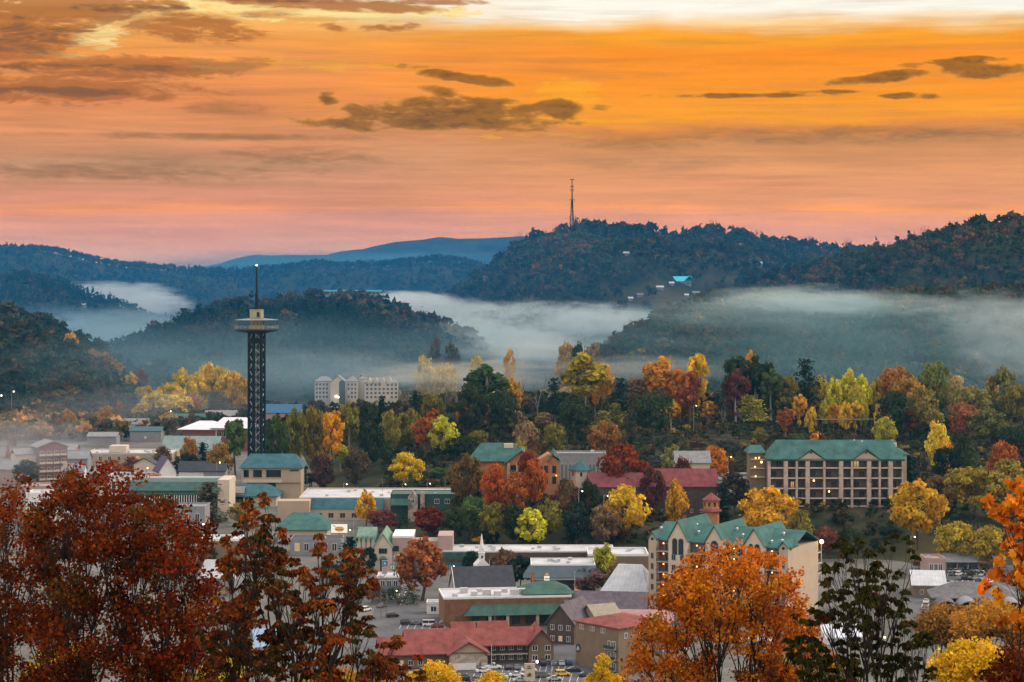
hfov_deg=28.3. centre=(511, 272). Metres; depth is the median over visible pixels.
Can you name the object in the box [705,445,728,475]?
autumn tree
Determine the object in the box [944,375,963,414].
autumn tree
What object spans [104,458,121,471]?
autumn tree
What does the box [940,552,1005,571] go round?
car park shed
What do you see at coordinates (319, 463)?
autumn tree
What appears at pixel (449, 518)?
leafy tree
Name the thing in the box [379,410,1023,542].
undergrowth
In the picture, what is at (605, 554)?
autumn tree
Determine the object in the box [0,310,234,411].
forest
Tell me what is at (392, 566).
number sign
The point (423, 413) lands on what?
pine tree
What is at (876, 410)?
autumn tree
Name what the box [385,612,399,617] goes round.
parked suv
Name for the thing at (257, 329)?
observation tower
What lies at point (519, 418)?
autumn tree
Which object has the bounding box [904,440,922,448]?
leafy tree
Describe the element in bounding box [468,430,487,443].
leafy tree
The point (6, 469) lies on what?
house
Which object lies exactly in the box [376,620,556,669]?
red roofed motel
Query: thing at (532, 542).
leafy tree
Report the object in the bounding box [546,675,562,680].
parked car
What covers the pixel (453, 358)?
autumn tree
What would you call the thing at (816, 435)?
autumn tree
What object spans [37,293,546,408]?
forest
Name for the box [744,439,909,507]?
balcony hotel
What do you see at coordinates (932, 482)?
autumn tree
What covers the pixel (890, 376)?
autumn tree
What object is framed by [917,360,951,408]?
autumn tree
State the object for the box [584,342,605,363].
autumn tree
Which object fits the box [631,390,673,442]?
leafy tree
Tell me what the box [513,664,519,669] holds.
parked car
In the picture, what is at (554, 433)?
leafy tree
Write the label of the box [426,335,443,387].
autumn tree
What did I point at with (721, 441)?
autumn tree
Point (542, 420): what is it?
autumn tree
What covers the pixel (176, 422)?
forest
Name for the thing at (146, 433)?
house
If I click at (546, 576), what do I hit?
shop sign
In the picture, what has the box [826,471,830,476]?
balcony door
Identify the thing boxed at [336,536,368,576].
evergreen tree
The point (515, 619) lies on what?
window
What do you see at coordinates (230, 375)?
autumn tree
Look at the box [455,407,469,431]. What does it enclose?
autumn tree
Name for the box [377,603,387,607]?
parked car
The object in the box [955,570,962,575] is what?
parked suv
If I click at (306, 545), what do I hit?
window
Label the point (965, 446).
leafy tree
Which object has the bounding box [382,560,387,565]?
blue sign
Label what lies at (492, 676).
yellow tree
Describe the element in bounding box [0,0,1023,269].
sky
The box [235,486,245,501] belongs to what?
house
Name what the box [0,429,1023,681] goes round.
pavement
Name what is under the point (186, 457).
leafy tree
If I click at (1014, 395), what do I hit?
leafy tree
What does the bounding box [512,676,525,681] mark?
parked car
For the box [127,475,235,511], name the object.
market arcade
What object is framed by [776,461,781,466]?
balcony door
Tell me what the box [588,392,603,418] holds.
autumn tree
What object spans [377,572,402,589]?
grey canopy shop
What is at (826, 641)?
white marquee
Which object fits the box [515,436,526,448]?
bush
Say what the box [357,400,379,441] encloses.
leafy tree
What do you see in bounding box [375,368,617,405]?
forest
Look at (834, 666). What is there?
olive tree
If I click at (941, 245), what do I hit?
forest
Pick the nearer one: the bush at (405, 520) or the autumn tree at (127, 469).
the bush at (405, 520)
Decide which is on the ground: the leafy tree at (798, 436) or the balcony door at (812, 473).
the leafy tree at (798, 436)
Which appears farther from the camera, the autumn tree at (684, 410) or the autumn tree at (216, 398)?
the autumn tree at (216, 398)
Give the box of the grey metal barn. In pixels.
[908,570,946,597]
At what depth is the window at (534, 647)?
623.14 m
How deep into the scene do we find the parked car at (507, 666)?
611.90 m
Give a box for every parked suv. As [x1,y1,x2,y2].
[363,606,371,611]
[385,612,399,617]
[400,619,411,624]
[459,674,470,680]
[535,671,550,677]
[539,659,545,665]
[554,669,570,675]
[565,658,571,664]
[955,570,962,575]
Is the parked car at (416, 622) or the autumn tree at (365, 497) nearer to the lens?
the parked car at (416, 622)
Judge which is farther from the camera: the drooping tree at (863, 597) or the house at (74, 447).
the house at (74, 447)
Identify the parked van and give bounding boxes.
[422,619,435,625]
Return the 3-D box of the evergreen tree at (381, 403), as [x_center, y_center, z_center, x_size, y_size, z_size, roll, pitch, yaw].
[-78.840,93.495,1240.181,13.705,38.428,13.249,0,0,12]
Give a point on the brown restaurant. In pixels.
(539, 602)
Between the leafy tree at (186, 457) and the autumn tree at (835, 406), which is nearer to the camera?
the leafy tree at (186, 457)
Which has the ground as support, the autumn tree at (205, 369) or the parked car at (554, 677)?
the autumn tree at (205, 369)
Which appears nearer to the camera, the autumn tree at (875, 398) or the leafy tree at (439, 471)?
the leafy tree at (439, 471)
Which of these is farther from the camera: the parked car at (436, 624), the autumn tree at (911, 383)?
the autumn tree at (911, 383)
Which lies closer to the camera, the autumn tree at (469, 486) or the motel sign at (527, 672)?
the motel sign at (527, 672)
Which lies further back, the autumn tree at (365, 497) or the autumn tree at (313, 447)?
the autumn tree at (313, 447)
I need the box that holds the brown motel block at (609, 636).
[572,612,662,672]
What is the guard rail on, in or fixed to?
on the ground
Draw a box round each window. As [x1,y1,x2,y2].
[195,513,198,523]
[244,470,248,476]
[254,470,261,476]
[267,470,280,476]
[295,543,299,550]
[304,543,308,550]
[328,513,333,517]
[332,543,336,550]
[339,380,344,403]
[380,580,384,585]
[471,617,479,620]
[498,616,505,620]
[512,616,519,623]
[525,616,533,623]
[532,645,537,650]
[532,655,537,659]
[539,615,546,622]
[545,645,550,650]
[545,654,550,659]
[552,476,555,483]
[561,464,563,479]
[565,464,567,478]
[672,538,676,554]
[678,539,682,554]
[710,541,717,551]
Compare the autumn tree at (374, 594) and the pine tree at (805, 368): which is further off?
the pine tree at (805, 368)
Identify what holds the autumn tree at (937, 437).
on the ground
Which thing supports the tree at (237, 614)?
on the ground
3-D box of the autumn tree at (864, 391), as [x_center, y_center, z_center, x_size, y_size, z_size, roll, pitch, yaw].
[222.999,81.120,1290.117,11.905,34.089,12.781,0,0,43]
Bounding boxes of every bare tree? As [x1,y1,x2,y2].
[426,382,459,408]
[450,384,461,413]
[515,372,553,415]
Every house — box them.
[0,460,28,483]
[61,463,87,477]
[64,444,80,450]
[67,451,92,466]
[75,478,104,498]
[86,432,120,445]
[86,467,113,487]
[120,418,150,434]
[129,426,164,441]
[132,456,157,471]
[152,455,176,475]
[168,413,205,430]
[177,461,207,475]
[202,463,228,475]
[205,410,237,416]
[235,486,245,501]
[266,404,303,424]
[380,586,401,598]
[656,286,663,290]
[672,451,710,467]
[920,554,945,569]
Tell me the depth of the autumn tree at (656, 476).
932.92 m
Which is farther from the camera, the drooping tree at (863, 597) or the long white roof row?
the long white roof row
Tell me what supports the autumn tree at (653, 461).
on the ground
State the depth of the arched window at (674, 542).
711.13 m
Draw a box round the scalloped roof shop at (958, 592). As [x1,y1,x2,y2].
[926,581,1020,627]
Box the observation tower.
[234,265,278,456]
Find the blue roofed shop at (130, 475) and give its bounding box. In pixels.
[108,472,153,494]
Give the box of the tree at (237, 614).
[192,491,426,681]
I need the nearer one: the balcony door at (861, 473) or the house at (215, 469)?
the balcony door at (861, 473)
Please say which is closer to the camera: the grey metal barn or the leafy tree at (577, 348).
the grey metal barn
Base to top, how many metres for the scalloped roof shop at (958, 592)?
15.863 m
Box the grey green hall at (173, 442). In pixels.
[162,436,222,460]
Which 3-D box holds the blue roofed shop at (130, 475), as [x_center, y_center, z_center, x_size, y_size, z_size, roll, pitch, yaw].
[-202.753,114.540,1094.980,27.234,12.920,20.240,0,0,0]
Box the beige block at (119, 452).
[90,445,179,466]
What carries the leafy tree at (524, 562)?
on the pavement
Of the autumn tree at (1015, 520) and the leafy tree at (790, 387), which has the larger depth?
the leafy tree at (790, 387)
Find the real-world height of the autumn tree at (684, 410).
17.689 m
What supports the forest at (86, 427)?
on the ground
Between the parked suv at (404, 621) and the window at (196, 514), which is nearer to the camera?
the parked suv at (404, 621)
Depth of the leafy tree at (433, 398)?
1267.98 m
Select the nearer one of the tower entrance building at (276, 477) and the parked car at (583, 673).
the parked car at (583, 673)
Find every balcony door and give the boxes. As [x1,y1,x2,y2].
[771,471,776,476]
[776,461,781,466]
[776,481,781,486]
[810,471,815,476]
[815,461,820,466]
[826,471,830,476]
[831,461,836,466]
[859,471,863,476]
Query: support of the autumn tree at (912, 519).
on the ground
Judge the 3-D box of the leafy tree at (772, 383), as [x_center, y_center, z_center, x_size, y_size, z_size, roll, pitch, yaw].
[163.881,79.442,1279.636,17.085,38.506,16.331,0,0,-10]
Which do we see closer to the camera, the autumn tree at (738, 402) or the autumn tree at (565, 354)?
the autumn tree at (738, 402)
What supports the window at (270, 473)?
in the tower entrance building at (276, 477)
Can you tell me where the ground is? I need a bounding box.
[0,234,1023,564]
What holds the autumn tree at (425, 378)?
on the ground
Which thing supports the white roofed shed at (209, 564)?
on the pavement
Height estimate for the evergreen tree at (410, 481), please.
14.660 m
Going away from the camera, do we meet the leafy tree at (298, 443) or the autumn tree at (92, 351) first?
the leafy tree at (298, 443)
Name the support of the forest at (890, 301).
on the ground
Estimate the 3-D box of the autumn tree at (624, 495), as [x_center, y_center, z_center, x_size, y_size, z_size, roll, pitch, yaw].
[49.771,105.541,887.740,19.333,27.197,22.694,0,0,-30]
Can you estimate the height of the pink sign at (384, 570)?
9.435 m
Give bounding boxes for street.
[42,431,181,441]
[348,571,440,677]
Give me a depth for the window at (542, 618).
691.44 m
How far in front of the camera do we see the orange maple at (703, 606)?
60.77 m
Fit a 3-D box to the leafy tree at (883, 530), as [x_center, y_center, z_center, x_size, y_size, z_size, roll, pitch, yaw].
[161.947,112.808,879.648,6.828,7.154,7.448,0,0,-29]
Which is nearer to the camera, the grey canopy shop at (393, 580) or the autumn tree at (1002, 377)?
the grey canopy shop at (393, 580)
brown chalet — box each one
[544,595,588,644]
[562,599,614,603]
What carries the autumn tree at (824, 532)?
on the ground
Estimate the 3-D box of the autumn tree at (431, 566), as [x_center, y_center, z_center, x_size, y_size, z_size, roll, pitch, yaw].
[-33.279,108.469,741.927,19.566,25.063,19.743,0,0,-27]
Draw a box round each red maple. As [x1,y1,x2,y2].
[0,472,104,681]
[11,460,226,681]
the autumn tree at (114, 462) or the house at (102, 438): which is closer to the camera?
the autumn tree at (114, 462)
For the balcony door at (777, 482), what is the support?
in the balcony hotel at (851, 473)
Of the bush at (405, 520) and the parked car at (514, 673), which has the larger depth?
the bush at (405, 520)
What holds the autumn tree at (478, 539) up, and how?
on the ground
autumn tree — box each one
[0,419,31,445]
[6,440,17,446]
[29,420,53,439]
[61,408,76,423]
[63,331,79,343]
[84,348,99,357]
[94,352,113,361]
[95,405,114,428]
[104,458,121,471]
[111,360,125,375]
[113,465,123,472]
[122,455,140,470]
[122,465,133,471]
[124,371,137,384]
[131,402,150,417]
[133,366,148,386]
[134,385,154,406]
[140,390,168,412]
[152,445,171,460]
[156,382,187,410]
[162,394,193,412]
[170,367,195,395]
[179,436,198,455]
[184,371,211,407]
[185,396,201,410]
[195,361,216,397]
[206,365,232,402]
[206,388,227,409]
[206,441,233,474]
[213,370,247,406]
[227,502,250,520]
[228,374,247,408]
[300,405,326,470]
[309,453,334,487]
[322,410,344,475]
[329,444,349,471]
[341,447,371,487]
[355,489,376,526]
[365,588,383,603]
[366,509,399,527]
[378,408,401,457]
[388,452,425,487]
[393,535,447,600]
[410,417,434,455]
[413,355,435,395]
[413,506,445,535]
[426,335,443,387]
[426,408,442,420]
[426,414,459,454]
[430,362,457,394]
[443,527,455,542]
[444,340,461,387]
[446,452,483,510]
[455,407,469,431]
[467,355,482,372]
[472,536,499,543]
[479,462,505,517]
[482,404,493,426]
[489,547,516,573]
[498,470,527,509]
[503,348,515,378]
[506,376,523,412]
[512,411,527,424]
[512,420,541,452]
[514,507,547,544]
[517,449,539,505]
[521,458,547,507]
[534,412,552,432]
[548,494,561,502]
[553,479,580,513]
[554,341,574,388]
[560,352,609,418]
[571,566,609,590]
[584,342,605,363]
[586,420,621,453]
[586,504,620,544]
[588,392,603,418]
[591,364,615,415]
[593,543,615,583]
[596,442,649,478]
[603,483,652,542]
[606,561,625,577]
[618,523,631,542]
[627,378,650,417]
[638,464,666,510]
[642,356,677,414]
[645,454,662,467]
[660,445,679,467]
[661,399,681,429]
[665,478,689,521]
[666,368,692,422]
[670,455,691,467]
[675,401,693,421]
[676,370,701,422]
[685,437,706,448]
[686,353,710,416]
[700,401,715,425]
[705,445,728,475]
[715,434,733,449]
[715,470,749,515]
[721,368,751,425]
[724,438,742,457]
[726,394,743,407]
[737,485,800,526]
[745,349,758,413]
[777,407,794,436]
[791,394,806,426]
[804,406,816,432]
[807,431,824,439]
[812,374,827,422]
[814,526,839,558]
[818,400,828,423]
[825,375,842,406]
[825,404,839,420]
[828,403,838,426]
[838,399,852,435]
[839,367,857,413]
[850,401,863,427]
[852,374,872,411]
[859,400,868,431]
[870,378,885,408]
[870,416,897,439]
[873,403,882,431]
[874,365,914,399]
[887,478,950,549]
[891,375,926,408]
[904,409,920,437]
[908,386,939,430]
[912,559,919,566]
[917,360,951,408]
[924,420,949,465]
[924,474,956,513]
[929,411,944,424]
[933,520,978,567]
[940,440,953,476]
[942,465,1003,521]
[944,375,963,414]
[948,402,978,435]
[952,384,992,414]
[966,407,1009,446]
[969,524,1007,568]
[977,557,993,568]
[983,458,1023,517]
[984,365,1017,418]
[985,380,998,399]
[986,439,1018,478]
[991,434,1001,442]
[1001,518,1022,565]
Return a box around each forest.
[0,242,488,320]
[0,242,499,273]
[0,267,167,345]
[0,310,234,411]
[0,377,1023,450]
[0,404,130,440]
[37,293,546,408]
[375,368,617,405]
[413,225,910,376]
[467,216,884,277]
[558,278,1023,395]
[659,217,1023,319]
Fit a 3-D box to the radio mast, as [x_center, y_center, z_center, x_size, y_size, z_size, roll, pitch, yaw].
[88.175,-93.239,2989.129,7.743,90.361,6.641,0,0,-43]
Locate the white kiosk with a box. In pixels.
[426,599,438,613]
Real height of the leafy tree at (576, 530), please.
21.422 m
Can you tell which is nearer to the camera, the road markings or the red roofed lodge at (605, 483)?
the road markings
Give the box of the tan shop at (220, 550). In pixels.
[199,535,243,565]
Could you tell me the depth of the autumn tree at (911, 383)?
1268.88 m
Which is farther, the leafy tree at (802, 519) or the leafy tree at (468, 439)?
the leafy tree at (468, 439)
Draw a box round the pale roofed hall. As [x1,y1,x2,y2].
[600,564,648,606]
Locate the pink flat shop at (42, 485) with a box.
[20,482,65,513]
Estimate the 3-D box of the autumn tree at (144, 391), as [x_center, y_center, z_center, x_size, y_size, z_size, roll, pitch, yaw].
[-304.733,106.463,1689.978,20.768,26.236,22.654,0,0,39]
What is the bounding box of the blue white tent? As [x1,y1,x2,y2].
[250,628,275,649]
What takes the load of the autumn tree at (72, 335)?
on the ground
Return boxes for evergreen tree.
[4,444,10,457]
[190,481,231,523]
[193,442,209,460]
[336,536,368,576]
[373,395,388,444]
[404,471,414,487]
[407,390,421,424]
[540,444,546,454]
[620,429,627,442]
[625,435,637,449]
[716,480,735,523]
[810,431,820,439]
[907,453,924,499]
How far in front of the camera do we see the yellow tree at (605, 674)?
189.50 m
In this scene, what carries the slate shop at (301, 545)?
on the pavement
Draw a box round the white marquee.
[815,623,862,644]
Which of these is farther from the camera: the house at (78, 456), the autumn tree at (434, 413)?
the autumn tree at (434, 413)
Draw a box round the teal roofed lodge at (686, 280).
[673,276,693,286]
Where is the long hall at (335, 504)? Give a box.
[278,488,450,521]
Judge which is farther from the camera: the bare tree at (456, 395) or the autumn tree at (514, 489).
the bare tree at (456, 395)
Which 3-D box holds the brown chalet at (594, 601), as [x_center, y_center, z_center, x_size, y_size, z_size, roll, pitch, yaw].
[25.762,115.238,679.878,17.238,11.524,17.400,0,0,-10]
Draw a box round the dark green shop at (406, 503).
[390,490,456,523]
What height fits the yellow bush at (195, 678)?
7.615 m
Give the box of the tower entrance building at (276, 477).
[235,454,306,508]
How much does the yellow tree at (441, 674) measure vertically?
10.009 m
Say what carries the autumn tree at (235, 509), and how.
on the ground
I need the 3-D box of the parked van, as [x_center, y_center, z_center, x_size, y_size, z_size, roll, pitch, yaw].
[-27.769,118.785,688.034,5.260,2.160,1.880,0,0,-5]
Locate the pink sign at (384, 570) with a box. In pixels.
[382,567,386,575]
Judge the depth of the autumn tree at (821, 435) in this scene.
1204.61 m
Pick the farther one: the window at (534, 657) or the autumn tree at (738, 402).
the autumn tree at (738, 402)
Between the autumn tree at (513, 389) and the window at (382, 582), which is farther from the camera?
the autumn tree at (513, 389)
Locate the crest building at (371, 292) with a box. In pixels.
[324,290,381,296]
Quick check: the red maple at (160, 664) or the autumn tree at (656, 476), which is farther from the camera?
the autumn tree at (656, 476)
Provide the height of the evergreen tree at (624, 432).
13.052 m
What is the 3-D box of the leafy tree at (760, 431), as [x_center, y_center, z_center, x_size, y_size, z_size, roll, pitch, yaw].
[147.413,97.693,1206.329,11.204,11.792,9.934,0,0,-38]
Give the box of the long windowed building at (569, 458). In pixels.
[554,450,605,479]
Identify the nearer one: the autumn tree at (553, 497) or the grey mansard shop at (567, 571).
the grey mansard shop at (567, 571)
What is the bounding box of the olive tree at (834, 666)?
[660,654,859,681]
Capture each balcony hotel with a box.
[10,439,69,480]
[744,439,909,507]
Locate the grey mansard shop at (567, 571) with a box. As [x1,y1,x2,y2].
[523,557,597,594]
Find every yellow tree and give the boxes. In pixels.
[403,659,461,681]
[471,668,507,681]
[582,653,625,681]
[925,636,1010,681]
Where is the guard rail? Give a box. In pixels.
[816,418,874,436]
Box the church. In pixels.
[447,534,515,587]
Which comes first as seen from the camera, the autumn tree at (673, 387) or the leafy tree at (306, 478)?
the leafy tree at (306, 478)
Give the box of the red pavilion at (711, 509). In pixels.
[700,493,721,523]
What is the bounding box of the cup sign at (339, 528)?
[331,524,347,534]
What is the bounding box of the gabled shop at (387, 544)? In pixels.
[354,526,453,570]
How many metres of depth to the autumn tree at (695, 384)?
1268.04 m
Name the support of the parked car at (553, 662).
on the parking lot at (563, 651)
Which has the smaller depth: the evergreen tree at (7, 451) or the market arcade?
the market arcade
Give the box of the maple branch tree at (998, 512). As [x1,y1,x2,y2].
[976,476,1023,678]
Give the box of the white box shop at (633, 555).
[586,547,648,570]
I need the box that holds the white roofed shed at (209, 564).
[198,559,246,588]
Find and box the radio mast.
[569,179,574,225]
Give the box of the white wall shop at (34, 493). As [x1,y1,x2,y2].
[26,489,71,525]
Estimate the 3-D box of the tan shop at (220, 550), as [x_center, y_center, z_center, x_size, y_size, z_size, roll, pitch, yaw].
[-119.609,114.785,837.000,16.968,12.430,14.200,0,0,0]
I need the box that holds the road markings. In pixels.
[464,666,585,681]
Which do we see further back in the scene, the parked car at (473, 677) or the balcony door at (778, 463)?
the balcony door at (778, 463)
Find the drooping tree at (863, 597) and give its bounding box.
[780,532,939,681]
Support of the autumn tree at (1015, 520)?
on the ground
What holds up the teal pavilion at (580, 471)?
on the ground
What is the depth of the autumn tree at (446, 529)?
877.36 m
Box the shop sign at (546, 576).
[544,573,549,579]
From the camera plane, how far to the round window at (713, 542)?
703.36 m
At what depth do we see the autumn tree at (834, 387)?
1287.69 m
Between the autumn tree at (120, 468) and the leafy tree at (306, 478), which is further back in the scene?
the autumn tree at (120, 468)
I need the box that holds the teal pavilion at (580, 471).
[568,461,593,494]
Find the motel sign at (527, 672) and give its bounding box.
[524,663,534,681]
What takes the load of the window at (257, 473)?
in the tower entrance building at (276, 477)
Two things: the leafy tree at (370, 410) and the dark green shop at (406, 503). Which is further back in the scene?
the leafy tree at (370, 410)
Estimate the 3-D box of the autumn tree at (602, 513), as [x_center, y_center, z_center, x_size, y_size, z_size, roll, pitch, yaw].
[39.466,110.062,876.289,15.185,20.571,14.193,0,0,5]
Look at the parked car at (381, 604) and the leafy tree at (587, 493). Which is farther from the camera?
the leafy tree at (587, 493)
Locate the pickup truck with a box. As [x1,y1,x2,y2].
[484,662,501,668]
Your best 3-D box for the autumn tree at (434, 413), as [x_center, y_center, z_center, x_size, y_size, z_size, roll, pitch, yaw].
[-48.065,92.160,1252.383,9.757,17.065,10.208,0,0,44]
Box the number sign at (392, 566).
[390,564,397,575]
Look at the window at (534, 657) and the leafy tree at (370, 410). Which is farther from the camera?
the leafy tree at (370, 410)
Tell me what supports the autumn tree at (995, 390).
on the ground
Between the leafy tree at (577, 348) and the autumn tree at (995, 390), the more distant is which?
the leafy tree at (577, 348)
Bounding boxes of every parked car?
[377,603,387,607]
[410,620,421,624]
[431,622,444,627]
[469,676,479,680]
[475,667,490,672]
[504,664,511,669]
[509,671,523,676]
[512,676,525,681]
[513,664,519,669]
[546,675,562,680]
[549,660,556,665]
[557,660,564,665]
[566,666,580,671]
[578,671,588,676]
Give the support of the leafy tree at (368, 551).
on the pavement
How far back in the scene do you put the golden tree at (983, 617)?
287.75 m
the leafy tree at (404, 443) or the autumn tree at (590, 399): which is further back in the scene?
the autumn tree at (590, 399)
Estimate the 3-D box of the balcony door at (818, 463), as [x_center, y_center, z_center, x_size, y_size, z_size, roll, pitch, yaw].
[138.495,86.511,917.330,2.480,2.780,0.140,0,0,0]
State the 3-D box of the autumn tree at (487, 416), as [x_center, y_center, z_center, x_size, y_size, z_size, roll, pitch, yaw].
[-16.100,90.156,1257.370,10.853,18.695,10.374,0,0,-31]
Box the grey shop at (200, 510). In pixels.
[102,502,209,530]
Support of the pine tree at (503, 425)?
on the ground
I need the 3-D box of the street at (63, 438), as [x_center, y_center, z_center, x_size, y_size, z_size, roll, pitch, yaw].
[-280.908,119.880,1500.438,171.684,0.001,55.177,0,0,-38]
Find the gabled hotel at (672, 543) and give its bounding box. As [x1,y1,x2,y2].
[647,513,823,622]
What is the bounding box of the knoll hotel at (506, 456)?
[470,443,560,499]
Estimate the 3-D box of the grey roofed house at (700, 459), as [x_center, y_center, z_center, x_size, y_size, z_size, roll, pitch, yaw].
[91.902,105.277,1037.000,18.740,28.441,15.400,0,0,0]
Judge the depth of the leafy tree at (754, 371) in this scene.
1285.77 m
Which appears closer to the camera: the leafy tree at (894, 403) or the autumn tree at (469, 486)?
the autumn tree at (469, 486)
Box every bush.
[15,642,93,681]
[191,658,251,681]
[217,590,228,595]
[382,586,420,604]
[393,515,411,528]
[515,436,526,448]
[967,569,985,575]
[978,641,1023,681]
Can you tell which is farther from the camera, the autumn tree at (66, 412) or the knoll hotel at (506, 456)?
the autumn tree at (66, 412)
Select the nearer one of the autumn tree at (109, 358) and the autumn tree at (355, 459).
the autumn tree at (355, 459)
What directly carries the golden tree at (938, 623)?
on the ground
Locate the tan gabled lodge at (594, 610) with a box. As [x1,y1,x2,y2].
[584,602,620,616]
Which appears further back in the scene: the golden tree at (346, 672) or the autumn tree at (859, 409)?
the autumn tree at (859, 409)
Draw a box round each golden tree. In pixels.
[293,666,399,681]
[913,600,980,663]
[948,595,1023,652]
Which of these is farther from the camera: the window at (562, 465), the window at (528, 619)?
the window at (562, 465)
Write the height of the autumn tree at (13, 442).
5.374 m
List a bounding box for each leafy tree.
[12,459,40,482]
[171,452,199,473]
[197,547,218,560]
[224,418,246,475]
[266,413,290,453]
[281,405,309,454]
[304,473,312,487]
[320,564,337,579]
[339,400,360,456]
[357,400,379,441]
[357,420,385,473]
[359,546,377,569]
[378,443,393,465]
[392,455,412,471]
[398,408,421,451]
[399,428,409,451]
[420,392,445,417]
[428,467,447,478]
[440,508,466,538]
[444,434,467,458]
[453,383,488,432]
[456,435,474,452]
[458,494,486,540]
[462,550,477,565]
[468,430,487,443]
[478,501,505,544]
[482,530,500,544]
[486,387,517,436]
[500,502,523,544]
[506,553,530,584]
[522,498,529,509]
[526,539,540,544]
[537,498,562,543]
[540,422,566,454]
[557,393,592,438]
[561,501,591,544]
[570,341,584,371]
[576,478,599,527]
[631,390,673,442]
[721,356,745,407]
[739,355,773,409]
[751,427,768,444]
[757,369,783,426]
[773,375,799,426]
[786,508,814,533]
[792,433,807,439]
[834,527,864,557]
[867,538,882,548]
[875,390,913,429]
[877,525,893,537]
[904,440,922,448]
[919,433,928,441]
[932,445,959,477]
[950,433,978,476]
[982,466,993,475]
[995,424,1023,453]
[1003,384,1023,425]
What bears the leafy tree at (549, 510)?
on the ground
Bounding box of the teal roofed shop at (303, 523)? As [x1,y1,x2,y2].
[274,512,334,541]
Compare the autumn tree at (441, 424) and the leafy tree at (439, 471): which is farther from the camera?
the autumn tree at (441, 424)
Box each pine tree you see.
[418,403,432,418]
[463,363,510,427]
[493,408,515,429]
[542,377,568,422]
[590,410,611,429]
[604,377,633,427]
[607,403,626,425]
[738,393,762,412]
[743,399,777,422]
[792,357,824,414]
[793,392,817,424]
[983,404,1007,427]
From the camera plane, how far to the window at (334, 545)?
859.88 m
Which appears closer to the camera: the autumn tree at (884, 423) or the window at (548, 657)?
the window at (548, 657)
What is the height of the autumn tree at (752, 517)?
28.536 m
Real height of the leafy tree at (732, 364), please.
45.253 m
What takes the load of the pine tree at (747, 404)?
on the ground
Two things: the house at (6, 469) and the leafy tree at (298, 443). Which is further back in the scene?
the leafy tree at (298, 443)
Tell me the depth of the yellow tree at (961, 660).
87.32 m
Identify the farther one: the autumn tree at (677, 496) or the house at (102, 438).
the house at (102, 438)
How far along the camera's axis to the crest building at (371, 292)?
2261.90 m
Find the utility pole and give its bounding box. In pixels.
[383,577,389,611]
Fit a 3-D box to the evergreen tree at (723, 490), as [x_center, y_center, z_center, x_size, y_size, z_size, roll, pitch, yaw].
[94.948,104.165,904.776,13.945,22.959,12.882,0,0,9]
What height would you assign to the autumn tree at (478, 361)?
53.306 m
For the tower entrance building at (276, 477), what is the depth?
1060.81 m
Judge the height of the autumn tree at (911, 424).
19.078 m
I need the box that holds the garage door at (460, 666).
[454,663,475,669]
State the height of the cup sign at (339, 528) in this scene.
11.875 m
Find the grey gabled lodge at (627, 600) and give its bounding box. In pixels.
[571,590,648,608]
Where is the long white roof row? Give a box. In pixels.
[440,544,612,568]
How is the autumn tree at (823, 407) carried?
on the ground
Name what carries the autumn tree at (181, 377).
on the ground
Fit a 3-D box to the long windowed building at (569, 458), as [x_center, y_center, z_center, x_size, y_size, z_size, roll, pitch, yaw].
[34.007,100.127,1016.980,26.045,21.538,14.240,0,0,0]
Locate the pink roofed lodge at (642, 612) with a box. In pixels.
[619,609,675,628]
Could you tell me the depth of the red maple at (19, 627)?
51.55 m
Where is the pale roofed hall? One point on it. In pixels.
(630, 577)
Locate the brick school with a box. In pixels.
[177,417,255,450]
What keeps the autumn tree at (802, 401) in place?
on the ground
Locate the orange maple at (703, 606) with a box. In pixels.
[616,537,836,681]
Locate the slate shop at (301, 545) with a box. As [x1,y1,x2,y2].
[290,535,343,555]
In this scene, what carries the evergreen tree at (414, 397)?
on the ground
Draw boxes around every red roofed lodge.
[588,473,645,507]
[646,468,717,520]
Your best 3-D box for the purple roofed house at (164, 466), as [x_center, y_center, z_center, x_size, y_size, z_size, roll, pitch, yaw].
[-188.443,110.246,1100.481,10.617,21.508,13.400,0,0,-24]
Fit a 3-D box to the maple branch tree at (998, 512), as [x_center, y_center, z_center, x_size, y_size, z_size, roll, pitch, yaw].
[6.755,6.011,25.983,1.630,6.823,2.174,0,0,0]
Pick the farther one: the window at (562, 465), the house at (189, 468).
the house at (189, 468)
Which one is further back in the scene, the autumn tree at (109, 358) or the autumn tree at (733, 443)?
the autumn tree at (109, 358)
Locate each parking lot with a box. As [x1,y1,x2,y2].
[363,608,448,634]
[395,643,600,681]
[905,565,1023,616]
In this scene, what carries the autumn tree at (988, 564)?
on the ground
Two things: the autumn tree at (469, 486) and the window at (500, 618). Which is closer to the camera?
the window at (500, 618)
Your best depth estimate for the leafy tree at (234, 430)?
1187.98 m
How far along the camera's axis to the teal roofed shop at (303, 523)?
902.81 m
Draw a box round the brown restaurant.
[439,580,574,625]
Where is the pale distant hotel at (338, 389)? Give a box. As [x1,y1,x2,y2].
[314,374,398,407]
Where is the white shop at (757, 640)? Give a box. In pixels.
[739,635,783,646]
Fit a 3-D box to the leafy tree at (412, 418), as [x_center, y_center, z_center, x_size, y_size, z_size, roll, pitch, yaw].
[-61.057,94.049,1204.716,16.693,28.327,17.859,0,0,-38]

